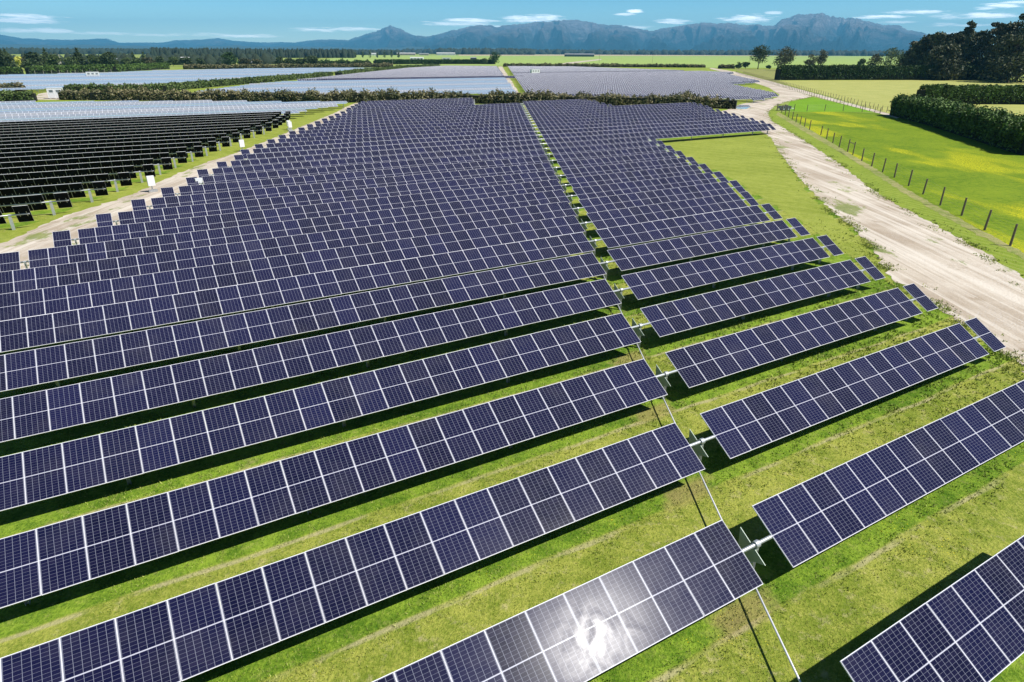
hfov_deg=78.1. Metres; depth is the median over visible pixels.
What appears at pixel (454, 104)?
solar panel row
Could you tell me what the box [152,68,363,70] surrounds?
solar panel row
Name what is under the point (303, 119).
mown verge
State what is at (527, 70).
solar panel row
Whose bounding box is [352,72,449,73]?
solar panel row
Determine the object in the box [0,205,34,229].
solar panel row
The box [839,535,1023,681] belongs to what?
solar panel row
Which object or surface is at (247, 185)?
solar panel row
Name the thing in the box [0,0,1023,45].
sky
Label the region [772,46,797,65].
tree
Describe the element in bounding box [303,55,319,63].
tree
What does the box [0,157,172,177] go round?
solar panel row
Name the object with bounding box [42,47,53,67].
tree
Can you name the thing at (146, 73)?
solar panel row
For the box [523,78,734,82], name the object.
solar panel row
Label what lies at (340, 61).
hedge
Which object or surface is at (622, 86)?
solar panel row
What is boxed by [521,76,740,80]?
solar panel row
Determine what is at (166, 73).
solar panel row
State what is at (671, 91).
solar panel row
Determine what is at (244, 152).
solar panel row
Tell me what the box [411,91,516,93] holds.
solar panel row
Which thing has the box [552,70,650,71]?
solar panel row
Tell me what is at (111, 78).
solar panel row
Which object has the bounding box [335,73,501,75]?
solar panel row
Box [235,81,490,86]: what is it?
solar panel row
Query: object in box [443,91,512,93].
solar panel row
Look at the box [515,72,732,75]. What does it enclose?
solar panel row
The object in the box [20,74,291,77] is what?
solar panel row
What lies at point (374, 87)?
solar panel row
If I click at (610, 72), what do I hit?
solar panel row
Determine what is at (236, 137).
solar panel row
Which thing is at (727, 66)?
hedge
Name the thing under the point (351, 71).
hedge
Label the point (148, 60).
tree
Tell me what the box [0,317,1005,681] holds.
solar panel row
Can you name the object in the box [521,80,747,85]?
solar panel row
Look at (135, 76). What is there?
solar panel row
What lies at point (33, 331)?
solar panel row
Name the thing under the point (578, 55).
farm shed
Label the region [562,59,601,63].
farm path
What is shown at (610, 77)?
solar panel row
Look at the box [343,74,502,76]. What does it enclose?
solar panel row
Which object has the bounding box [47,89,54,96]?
door
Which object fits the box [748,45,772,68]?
tree
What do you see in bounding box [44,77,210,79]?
solar panel row
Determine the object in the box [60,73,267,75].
solar panel row
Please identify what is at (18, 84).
hedge
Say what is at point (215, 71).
solar panel row
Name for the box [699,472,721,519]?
drive rod
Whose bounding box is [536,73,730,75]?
solar panel row
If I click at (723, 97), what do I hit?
solar panel row
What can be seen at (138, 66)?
hedge
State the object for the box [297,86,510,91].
solar panel row
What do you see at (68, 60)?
tree
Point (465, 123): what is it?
solar panel row
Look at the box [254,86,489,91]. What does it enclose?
solar panel row
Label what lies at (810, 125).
fence
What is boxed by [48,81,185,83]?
solar panel row
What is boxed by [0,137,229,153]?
solar panel row
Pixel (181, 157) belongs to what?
solar panel row
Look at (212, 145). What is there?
solar panel row
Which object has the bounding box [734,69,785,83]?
rough ground
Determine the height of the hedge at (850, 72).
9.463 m
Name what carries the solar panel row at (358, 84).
on the array ground at (50, 617)
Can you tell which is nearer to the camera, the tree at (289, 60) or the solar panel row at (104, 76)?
the solar panel row at (104, 76)
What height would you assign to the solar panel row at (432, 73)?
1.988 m
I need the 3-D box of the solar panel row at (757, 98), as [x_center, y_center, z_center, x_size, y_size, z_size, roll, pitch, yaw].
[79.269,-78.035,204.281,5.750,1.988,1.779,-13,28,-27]
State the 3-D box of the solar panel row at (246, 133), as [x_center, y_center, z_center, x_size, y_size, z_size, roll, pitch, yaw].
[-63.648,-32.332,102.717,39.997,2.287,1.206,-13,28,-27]
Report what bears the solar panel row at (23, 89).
on the array ground at (50, 617)
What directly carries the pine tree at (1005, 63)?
on the pale paddock at (883, 93)
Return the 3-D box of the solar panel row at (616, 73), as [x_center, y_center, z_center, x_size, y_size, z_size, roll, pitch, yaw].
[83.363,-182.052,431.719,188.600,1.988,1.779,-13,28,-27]
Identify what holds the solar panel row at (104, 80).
on the array ground at (50, 617)
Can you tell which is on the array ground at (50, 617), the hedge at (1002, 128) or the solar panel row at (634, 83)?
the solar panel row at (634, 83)
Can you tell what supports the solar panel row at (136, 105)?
on the array ground at (50, 617)
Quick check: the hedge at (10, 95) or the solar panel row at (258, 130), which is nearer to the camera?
the solar panel row at (258, 130)
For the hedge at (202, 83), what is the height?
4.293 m
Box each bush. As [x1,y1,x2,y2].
[735,62,741,68]
[742,62,749,68]
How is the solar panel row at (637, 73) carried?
on the array ground at (50, 617)
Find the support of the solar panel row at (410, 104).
on the array ground at (50, 617)
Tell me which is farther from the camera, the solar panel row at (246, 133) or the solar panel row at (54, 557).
the solar panel row at (246, 133)
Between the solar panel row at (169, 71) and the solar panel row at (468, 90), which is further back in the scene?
the solar panel row at (169, 71)
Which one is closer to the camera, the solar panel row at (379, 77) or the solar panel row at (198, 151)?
the solar panel row at (198, 151)
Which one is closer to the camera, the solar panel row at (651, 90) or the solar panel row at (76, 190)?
the solar panel row at (76, 190)
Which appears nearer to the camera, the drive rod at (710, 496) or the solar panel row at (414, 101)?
the drive rod at (710, 496)
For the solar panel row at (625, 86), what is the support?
on the array ground at (50, 617)
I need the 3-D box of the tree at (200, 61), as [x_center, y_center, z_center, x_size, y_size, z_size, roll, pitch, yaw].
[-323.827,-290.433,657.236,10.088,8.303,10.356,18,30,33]
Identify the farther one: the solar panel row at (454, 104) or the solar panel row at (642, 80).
the solar panel row at (642, 80)
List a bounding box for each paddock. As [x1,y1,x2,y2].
[780,80,1023,115]
[784,97,871,111]
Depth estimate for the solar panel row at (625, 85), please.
271.97 m
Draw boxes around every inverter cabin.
[46,87,62,98]
[86,72,99,75]
[530,69,539,72]
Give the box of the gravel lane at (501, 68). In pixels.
[498,66,518,93]
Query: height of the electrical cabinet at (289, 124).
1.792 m
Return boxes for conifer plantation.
[150,47,354,57]
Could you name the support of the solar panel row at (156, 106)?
on the array ground at (50, 617)
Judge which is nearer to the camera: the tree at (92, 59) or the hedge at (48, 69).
the hedge at (48, 69)
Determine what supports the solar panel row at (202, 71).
on the array ground at (50, 617)
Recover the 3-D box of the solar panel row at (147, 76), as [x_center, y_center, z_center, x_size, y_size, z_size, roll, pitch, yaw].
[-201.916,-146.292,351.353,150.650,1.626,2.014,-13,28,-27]
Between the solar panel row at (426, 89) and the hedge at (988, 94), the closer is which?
the hedge at (988, 94)
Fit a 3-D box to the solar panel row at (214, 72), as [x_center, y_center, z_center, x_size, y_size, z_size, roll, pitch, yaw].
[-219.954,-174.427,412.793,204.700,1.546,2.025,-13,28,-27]
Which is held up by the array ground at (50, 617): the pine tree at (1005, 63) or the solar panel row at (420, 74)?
the solar panel row at (420, 74)
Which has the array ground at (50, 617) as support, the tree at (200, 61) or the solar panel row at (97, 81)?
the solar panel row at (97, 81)
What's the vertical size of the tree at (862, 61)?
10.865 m
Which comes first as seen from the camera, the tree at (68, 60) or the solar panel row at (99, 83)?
the solar panel row at (99, 83)
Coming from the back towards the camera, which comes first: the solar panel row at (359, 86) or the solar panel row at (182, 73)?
the solar panel row at (182, 73)
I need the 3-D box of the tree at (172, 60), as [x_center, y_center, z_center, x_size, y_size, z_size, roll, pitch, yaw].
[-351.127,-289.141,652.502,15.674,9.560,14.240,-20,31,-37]
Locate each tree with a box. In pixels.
[0,49,12,66]
[3,49,18,66]
[13,56,20,65]
[20,51,47,65]
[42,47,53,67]
[43,54,62,65]
[62,56,77,64]
[72,48,88,64]
[86,54,101,64]
[100,52,118,64]
[120,57,131,63]
[131,57,143,63]
[141,57,155,62]
[153,56,164,62]
[165,57,180,65]
[179,57,191,64]
[195,58,205,64]
[219,52,238,64]
[238,58,251,64]
[252,59,262,64]
[274,56,285,63]
[284,58,296,63]
[295,58,304,64]
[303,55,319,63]
[488,52,499,63]
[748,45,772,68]
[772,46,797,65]
[803,54,818,64]
[815,49,828,64]
[857,58,865,64]
[866,53,883,64]
[880,47,904,64]
[895,41,920,65]
[904,34,934,64]
[914,31,959,65]
[923,42,967,80]
[946,31,967,64]
[956,30,989,65]
[957,20,977,64]
[973,33,1023,82]
[977,21,1005,64]
[978,21,1023,79]
[991,13,1023,80]
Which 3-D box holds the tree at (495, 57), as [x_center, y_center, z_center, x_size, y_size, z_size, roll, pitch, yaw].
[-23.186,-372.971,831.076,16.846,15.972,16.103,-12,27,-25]
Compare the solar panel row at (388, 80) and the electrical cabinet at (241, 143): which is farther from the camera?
the solar panel row at (388, 80)
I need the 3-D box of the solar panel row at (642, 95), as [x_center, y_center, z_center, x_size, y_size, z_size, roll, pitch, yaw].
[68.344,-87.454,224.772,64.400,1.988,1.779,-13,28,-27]
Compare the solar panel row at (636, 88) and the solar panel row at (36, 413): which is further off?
the solar panel row at (636, 88)
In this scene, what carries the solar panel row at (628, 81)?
on the array ground at (50, 617)
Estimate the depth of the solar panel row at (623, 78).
346.45 m
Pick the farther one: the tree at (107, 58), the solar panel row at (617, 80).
the tree at (107, 58)
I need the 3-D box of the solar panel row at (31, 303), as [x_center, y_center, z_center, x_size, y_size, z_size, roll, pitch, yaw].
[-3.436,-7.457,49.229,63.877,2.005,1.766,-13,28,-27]
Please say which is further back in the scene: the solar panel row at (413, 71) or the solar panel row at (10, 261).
the solar panel row at (413, 71)
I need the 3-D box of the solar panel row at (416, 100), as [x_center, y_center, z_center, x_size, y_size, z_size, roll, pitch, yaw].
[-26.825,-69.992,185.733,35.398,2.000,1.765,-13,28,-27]
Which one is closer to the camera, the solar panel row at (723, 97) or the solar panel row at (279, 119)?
the solar panel row at (279, 119)
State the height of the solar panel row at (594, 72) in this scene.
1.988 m
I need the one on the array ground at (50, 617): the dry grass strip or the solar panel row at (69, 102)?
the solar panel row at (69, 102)
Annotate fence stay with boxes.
[848,139,855,154]
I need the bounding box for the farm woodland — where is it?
[10,52,275,65]
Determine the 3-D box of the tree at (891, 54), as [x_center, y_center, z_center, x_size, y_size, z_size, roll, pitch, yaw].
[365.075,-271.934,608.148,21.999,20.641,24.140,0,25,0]
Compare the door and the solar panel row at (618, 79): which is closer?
the door
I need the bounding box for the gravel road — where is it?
[710,68,1023,371]
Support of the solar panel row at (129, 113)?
on the array ground at (50, 617)
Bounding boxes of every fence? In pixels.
[740,72,880,110]
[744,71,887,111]
[777,104,848,151]
[807,105,881,113]
[861,148,1017,245]
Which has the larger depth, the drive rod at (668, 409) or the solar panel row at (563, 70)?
the solar panel row at (563, 70)
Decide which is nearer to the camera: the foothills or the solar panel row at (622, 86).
the solar panel row at (622, 86)
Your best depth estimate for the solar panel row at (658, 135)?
97.94 m
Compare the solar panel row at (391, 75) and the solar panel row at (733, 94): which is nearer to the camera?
the solar panel row at (733, 94)
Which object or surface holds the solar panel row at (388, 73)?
on the array ground at (50, 617)
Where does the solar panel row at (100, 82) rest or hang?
on the array ground at (50, 617)
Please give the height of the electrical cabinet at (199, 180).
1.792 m
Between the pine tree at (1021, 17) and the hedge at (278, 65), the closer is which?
the pine tree at (1021, 17)
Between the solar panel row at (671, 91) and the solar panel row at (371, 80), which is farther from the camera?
the solar panel row at (371, 80)
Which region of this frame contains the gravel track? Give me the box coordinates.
[0,103,357,268]
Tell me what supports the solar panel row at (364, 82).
on the array ground at (50, 617)
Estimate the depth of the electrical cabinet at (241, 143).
100.37 m
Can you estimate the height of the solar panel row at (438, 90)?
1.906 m
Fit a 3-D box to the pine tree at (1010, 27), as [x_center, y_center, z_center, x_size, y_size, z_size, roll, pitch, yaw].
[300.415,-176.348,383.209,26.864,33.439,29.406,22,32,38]
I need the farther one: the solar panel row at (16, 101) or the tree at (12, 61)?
the tree at (12, 61)
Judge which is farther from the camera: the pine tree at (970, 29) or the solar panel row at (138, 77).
the pine tree at (970, 29)
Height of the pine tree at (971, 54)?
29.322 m
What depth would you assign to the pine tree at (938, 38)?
415.00 m
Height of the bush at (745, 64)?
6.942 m
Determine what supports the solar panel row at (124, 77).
on the array ground at (50, 617)
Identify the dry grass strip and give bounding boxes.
[776,112,1023,259]
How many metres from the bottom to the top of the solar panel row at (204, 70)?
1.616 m
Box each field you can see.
[294,55,898,67]
[459,55,772,55]
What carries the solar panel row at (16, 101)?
on the array ground at (50, 617)
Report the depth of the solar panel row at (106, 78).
328.36 m
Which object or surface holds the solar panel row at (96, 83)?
on the array ground at (50, 617)
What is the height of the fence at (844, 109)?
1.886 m
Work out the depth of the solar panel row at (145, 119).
127.30 m
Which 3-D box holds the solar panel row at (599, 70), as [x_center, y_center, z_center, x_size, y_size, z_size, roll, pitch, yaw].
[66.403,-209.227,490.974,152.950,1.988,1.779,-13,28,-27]
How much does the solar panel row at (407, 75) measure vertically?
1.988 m
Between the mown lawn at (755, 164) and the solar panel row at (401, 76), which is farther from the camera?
the solar panel row at (401, 76)
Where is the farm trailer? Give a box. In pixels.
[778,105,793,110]
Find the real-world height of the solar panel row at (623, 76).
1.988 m
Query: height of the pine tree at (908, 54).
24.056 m
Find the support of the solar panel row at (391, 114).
on the array ground at (50, 617)
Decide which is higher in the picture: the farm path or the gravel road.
the farm path
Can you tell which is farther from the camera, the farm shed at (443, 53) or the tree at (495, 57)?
the farm shed at (443, 53)
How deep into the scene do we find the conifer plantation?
1528.21 m
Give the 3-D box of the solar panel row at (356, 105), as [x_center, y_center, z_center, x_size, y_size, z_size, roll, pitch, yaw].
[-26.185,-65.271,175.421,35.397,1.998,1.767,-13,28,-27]
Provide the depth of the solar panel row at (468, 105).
166.75 m
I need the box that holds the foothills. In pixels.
[0,44,495,50]
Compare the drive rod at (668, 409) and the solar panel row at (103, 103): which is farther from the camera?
the solar panel row at (103, 103)
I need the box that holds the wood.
[0,47,405,54]
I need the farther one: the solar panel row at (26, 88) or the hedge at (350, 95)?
the solar panel row at (26, 88)
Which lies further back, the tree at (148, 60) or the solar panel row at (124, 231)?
the tree at (148, 60)
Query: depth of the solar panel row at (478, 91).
233.40 m
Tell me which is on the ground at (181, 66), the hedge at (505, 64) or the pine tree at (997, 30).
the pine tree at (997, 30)
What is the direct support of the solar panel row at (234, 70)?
on the array ground at (50, 617)
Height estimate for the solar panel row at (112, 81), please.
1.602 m
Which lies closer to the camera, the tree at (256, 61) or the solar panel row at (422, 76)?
the solar panel row at (422, 76)
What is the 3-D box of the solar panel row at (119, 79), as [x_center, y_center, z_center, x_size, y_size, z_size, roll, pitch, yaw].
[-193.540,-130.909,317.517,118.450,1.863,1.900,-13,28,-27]
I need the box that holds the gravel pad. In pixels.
[37,92,58,99]
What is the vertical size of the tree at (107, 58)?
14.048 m
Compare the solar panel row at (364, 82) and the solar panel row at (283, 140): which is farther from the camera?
the solar panel row at (364, 82)
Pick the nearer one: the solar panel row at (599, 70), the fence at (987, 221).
the fence at (987, 221)
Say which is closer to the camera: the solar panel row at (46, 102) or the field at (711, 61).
the solar panel row at (46, 102)
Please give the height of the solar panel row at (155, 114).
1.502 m
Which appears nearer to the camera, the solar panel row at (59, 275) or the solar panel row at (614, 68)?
the solar panel row at (59, 275)
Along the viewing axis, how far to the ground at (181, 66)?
540.55 m
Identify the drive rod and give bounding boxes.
[662,397,674,422]
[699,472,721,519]
[755,588,800,681]
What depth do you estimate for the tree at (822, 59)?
660.32 m
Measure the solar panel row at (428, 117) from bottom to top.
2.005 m
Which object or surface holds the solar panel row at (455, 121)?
on the array ground at (50, 617)
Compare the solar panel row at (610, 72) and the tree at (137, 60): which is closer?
the solar panel row at (610, 72)
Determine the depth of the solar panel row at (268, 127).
111.29 m
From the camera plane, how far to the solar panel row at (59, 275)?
48.26 m
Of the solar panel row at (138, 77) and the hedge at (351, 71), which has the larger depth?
the hedge at (351, 71)
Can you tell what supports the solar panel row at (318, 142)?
on the array ground at (50, 617)
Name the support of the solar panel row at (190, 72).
on the array ground at (50, 617)
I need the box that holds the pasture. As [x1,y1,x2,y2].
[780,112,1023,252]
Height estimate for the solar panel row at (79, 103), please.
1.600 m
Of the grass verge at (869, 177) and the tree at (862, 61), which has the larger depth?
the tree at (862, 61)
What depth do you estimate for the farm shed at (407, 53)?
2911.69 m
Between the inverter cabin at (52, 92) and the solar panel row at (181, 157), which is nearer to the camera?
the solar panel row at (181, 157)
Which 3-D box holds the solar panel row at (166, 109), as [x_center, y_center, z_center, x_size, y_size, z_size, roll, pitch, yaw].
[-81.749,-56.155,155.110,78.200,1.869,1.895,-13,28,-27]
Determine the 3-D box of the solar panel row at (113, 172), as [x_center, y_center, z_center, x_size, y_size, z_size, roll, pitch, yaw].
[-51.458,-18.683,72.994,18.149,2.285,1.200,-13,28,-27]
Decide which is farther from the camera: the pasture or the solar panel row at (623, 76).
the solar panel row at (623, 76)
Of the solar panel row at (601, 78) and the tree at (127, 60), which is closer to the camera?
the solar panel row at (601, 78)
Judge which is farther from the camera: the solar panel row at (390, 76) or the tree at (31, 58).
the tree at (31, 58)
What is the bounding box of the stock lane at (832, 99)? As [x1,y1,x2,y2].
[733,71,897,117]
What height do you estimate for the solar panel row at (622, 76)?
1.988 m
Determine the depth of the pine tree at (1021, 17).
366.90 m
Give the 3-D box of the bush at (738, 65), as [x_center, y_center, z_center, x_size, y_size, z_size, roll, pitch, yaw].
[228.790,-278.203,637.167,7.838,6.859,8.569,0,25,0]
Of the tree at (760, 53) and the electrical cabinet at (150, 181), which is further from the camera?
the tree at (760, 53)
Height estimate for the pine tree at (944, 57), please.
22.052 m
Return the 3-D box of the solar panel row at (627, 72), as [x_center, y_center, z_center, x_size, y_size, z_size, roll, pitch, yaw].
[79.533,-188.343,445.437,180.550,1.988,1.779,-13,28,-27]
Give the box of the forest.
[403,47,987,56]
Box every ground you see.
[0,67,1023,681]
[11,54,1023,231]
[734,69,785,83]
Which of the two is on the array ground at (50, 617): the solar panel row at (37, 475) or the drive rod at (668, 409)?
the solar panel row at (37, 475)
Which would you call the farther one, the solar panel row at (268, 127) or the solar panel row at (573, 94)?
the solar panel row at (573, 94)
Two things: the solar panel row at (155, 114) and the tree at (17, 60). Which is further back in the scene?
the tree at (17, 60)
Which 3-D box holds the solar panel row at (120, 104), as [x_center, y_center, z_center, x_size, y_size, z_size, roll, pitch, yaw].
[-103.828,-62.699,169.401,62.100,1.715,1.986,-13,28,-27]
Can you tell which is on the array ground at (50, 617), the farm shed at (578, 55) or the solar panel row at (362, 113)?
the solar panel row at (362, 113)
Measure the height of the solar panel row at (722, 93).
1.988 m
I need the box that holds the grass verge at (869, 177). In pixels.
[768,109,1023,277]
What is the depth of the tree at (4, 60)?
496.35 m
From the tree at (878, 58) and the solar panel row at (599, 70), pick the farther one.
the tree at (878, 58)
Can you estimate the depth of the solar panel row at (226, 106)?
169.93 m
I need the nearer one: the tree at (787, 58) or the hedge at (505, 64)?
the tree at (787, 58)
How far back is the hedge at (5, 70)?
413.67 m
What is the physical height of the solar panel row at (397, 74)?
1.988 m
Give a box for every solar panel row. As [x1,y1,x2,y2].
[0,72,301,75]
[0,73,299,77]
[0,75,261,78]
[0,76,233,79]
[0,77,242,80]
[0,78,231,81]
[0,79,210,82]
[0,87,57,90]
[0,88,43,91]
[0,100,138,104]
[0,100,172,105]
[0,100,211,106]
[0,100,246,108]
[0,101,35,102]
[0,101,90,103]
[0,101,281,110]
[0,101,320,111]
[0,101,347,113]
[0,103,337,116]
[0,105,327,118]
[0,108,317,120]
[0,109,306,121]
[0,111,289,123]
[0,113,288,125]
[0,115,285,128]
[0,117,281,131]
[0,120,277,134]
[0,122,271,137]
[0,126,261,140]
[0,129,249,144]
[0,133,239,150]
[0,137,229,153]
[0,141,216,157]
[0,146,203,162]
[0,151,186,167]
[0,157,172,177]
[0,164,155,184]
[0,171,729,271]
[0,172,131,191]
[0,180,745,293]
[0,181,107,201]
[0,191,758,320]
[0,192,72,214]
[0,203,781,352]
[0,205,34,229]
[0,218,809,391]
[0,235,843,442]
[0,256,885,510]
[0,283,937,608]
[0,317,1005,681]
[1,80,209,83]
[2,76,256,79]
[6,74,272,77]
[8,71,312,74]
[10,79,217,82]
[12,103,346,113]
[13,82,160,84]
[16,71,331,74]
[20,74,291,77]
[21,75,275,78]
[22,72,313,75]
[23,81,175,83]
[25,71,327,74]
[25,83,144,89]
[31,77,194,79]
[32,79,183,81]
[37,82,168,84]
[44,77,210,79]
[48,75,228,77]
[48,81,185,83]
[52,164,713,246]
[58,70,337,73]
[59,72,276,74]
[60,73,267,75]
[95,157,699,227]
[100,70,321,72]
[110,70,341,72]
[128,69,350,71]
[131,151,686,210]
[144,70,279,71]
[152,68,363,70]
[161,145,675,198]
[179,69,319,70]
[180,70,309,71]
[186,140,666,185]
[192,68,341,69]
[196,84,510,91]
[197,136,657,179]
[200,84,498,90]
[205,69,337,70]
[209,83,509,89]
[216,123,775,167]
[218,82,507,88]
[224,82,490,87]
[234,120,767,160]
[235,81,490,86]
[237,81,507,86]
[240,80,506,85]
[240,118,754,158]
[241,85,511,91]
[248,80,486,84]
[251,79,505,83]
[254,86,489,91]
[254,115,744,148]
[267,78,505,82]
[267,113,736,142]
[274,78,504,82]
[278,111,727,138]
[282,77,503,81]
[288,78,487,81]
[289,109,719,133]
[297,79,316,80]
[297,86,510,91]
[298,107,711,130]
[300,87,512,92]
[303,87,511,93]
[305,76,456,78]
[306,105,708,126]
[314,104,702,123]
[316,76,515,80]
[319,75,459,77]
[322,75,482,77]
[322,102,695,120]
[325,74,485,76]
[328,104,611,117]
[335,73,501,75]
[335,103,604,115]
[340,101,598,114]
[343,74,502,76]
[344,72,502,74]
[345,73,500,75]
[345,100,595,111]
[347,75,503,77]
[347,99,586,110]
[350,102,473,110]
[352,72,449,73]
[353,73,453,74]
[354,100,474,106]
[358,99,474,105]
[361,98,474,103]
[366,71,474,72]
[367,72,470,73]
[368,74,464,75]
[372,380,1023,681]
[373,70,486,71]
[375,73,474,74]
[387,71,494,72]
[389,72,490,73]
[390,90,515,93]
[394,70,499,71]
[400,89,513,92]
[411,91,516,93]
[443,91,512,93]
[511,69,617,70]
[512,70,683,72]
[513,71,676,73]
[513,71,720,74]
[514,70,616,71]
[514,72,733,75]
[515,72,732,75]
[515,73,727,76]
[516,68,629,69]
[516,74,698,77]
[516,75,700,78]
[517,75,734,80]
[518,76,727,80]
[518,77,718,81]
[519,77,745,82]
[520,72,676,74]
[520,77,739,81]
[520,78,749,83]
[520,79,754,84]
[521,74,718,77]
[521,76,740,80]
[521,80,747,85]
[522,81,744,87]
[522,81,754,86]
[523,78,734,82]
[523,83,728,88]
[524,80,759,85]
[524,84,724,89]
[525,76,706,79]
[525,84,733,90]
[525,85,737,91]
[527,86,734,92]
[528,82,732,87]
[529,79,733,83]
[529,86,742,93]
[530,71,694,73]
[533,75,719,78]
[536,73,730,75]
[537,73,725,76]
[540,72,695,74]
[544,74,729,77]
[546,69,650,70]
[548,87,747,95]
[550,71,711,73]
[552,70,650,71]
[557,73,730,75]
[566,71,659,72]
[567,88,751,96]
[589,88,754,96]
[610,89,760,96]
[635,90,764,96]
[657,91,768,96]
[688,92,773,97]
[702,93,778,99]
[725,95,771,100]
[750,96,764,102]
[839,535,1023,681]
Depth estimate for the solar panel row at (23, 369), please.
35.37 m
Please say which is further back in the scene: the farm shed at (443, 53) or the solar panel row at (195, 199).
the farm shed at (443, 53)
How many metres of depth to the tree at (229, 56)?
678.47 m
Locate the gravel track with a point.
(40, 237)
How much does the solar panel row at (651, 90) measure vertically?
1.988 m
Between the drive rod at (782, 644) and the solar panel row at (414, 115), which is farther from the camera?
the solar panel row at (414, 115)
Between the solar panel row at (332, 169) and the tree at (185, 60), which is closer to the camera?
the solar panel row at (332, 169)
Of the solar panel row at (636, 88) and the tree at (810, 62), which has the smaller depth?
the solar panel row at (636, 88)
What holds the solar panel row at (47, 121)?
on the array ground at (50, 617)
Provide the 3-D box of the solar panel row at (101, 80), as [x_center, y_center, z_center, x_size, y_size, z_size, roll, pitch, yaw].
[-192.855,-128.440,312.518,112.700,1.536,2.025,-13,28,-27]
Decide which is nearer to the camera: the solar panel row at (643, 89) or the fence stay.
the fence stay
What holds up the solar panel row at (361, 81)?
on the array ground at (50, 617)
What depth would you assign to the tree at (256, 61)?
666.19 m
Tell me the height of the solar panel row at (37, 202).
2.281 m
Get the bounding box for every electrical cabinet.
[146,175,157,192]
[194,178,202,184]
[238,140,244,151]
[287,122,292,130]
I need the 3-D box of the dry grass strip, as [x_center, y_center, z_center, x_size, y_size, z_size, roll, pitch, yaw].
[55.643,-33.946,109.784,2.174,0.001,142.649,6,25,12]
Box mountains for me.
[0,13,927,50]
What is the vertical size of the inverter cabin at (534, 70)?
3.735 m
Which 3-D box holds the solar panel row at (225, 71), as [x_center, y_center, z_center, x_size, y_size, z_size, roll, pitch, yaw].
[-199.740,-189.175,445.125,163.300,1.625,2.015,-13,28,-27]
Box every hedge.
[0,66,23,74]
[0,81,25,91]
[0,89,37,100]
[23,64,112,73]
[58,86,736,108]
[63,71,332,91]
[112,62,169,71]
[183,62,392,68]
[318,58,370,63]
[335,63,439,74]
[373,59,494,63]
[503,62,705,67]
[718,64,734,68]
[774,64,1006,79]
[888,93,1023,155]
[916,83,1023,103]
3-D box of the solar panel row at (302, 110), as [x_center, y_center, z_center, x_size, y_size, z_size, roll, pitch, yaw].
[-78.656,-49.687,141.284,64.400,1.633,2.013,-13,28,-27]
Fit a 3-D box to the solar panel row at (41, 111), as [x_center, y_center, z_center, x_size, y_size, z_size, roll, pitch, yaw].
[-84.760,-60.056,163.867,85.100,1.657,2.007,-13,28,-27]
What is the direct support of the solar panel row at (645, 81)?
on the array ground at (50, 617)
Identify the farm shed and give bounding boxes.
[399,53,415,54]
[436,52,454,54]
[564,54,593,56]
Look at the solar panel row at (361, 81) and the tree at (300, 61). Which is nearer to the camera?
the solar panel row at (361, 81)
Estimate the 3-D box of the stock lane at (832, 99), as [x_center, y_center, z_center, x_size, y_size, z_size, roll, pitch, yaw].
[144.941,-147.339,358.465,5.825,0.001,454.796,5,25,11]
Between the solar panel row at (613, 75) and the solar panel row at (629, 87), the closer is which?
the solar panel row at (629, 87)
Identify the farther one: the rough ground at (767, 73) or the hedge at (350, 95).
the rough ground at (767, 73)
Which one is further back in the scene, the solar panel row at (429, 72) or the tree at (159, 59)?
the tree at (159, 59)
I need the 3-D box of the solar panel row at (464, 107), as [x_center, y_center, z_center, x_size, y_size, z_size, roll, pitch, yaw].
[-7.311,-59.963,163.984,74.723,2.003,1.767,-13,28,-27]
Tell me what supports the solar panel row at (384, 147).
on the array ground at (50, 617)
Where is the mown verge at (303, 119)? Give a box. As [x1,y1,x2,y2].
[0,105,349,242]
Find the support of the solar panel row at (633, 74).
on the array ground at (50, 617)
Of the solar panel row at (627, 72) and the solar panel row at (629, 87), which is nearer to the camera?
the solar panel row at (629, 87)
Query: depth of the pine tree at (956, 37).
413.95 m
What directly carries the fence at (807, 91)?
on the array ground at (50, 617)
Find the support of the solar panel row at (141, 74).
on the array ground at (50, 617)
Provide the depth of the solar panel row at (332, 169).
80.81 m
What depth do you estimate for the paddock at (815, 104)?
190.90 m
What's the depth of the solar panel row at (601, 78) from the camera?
345.30 m
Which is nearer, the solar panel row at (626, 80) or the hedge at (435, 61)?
the solar panel row at (626, 80)
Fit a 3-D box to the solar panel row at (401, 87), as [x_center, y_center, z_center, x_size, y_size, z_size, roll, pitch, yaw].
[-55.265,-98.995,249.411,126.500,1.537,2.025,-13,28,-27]
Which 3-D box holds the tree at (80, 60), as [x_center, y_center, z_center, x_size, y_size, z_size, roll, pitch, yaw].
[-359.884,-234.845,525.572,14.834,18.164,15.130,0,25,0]
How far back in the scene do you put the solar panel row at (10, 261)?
52.68 m
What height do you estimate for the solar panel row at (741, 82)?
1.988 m
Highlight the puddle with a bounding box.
[736,105,749,108]
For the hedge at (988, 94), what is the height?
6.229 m
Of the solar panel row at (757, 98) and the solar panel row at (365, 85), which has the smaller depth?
the solar panel row at (757, 98)
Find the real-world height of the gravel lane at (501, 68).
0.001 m
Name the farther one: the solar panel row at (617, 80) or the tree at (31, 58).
the tree at (31, 58)
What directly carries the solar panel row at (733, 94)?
on the array ground at (50, 617)
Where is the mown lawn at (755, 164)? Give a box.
[657,135,909,294]

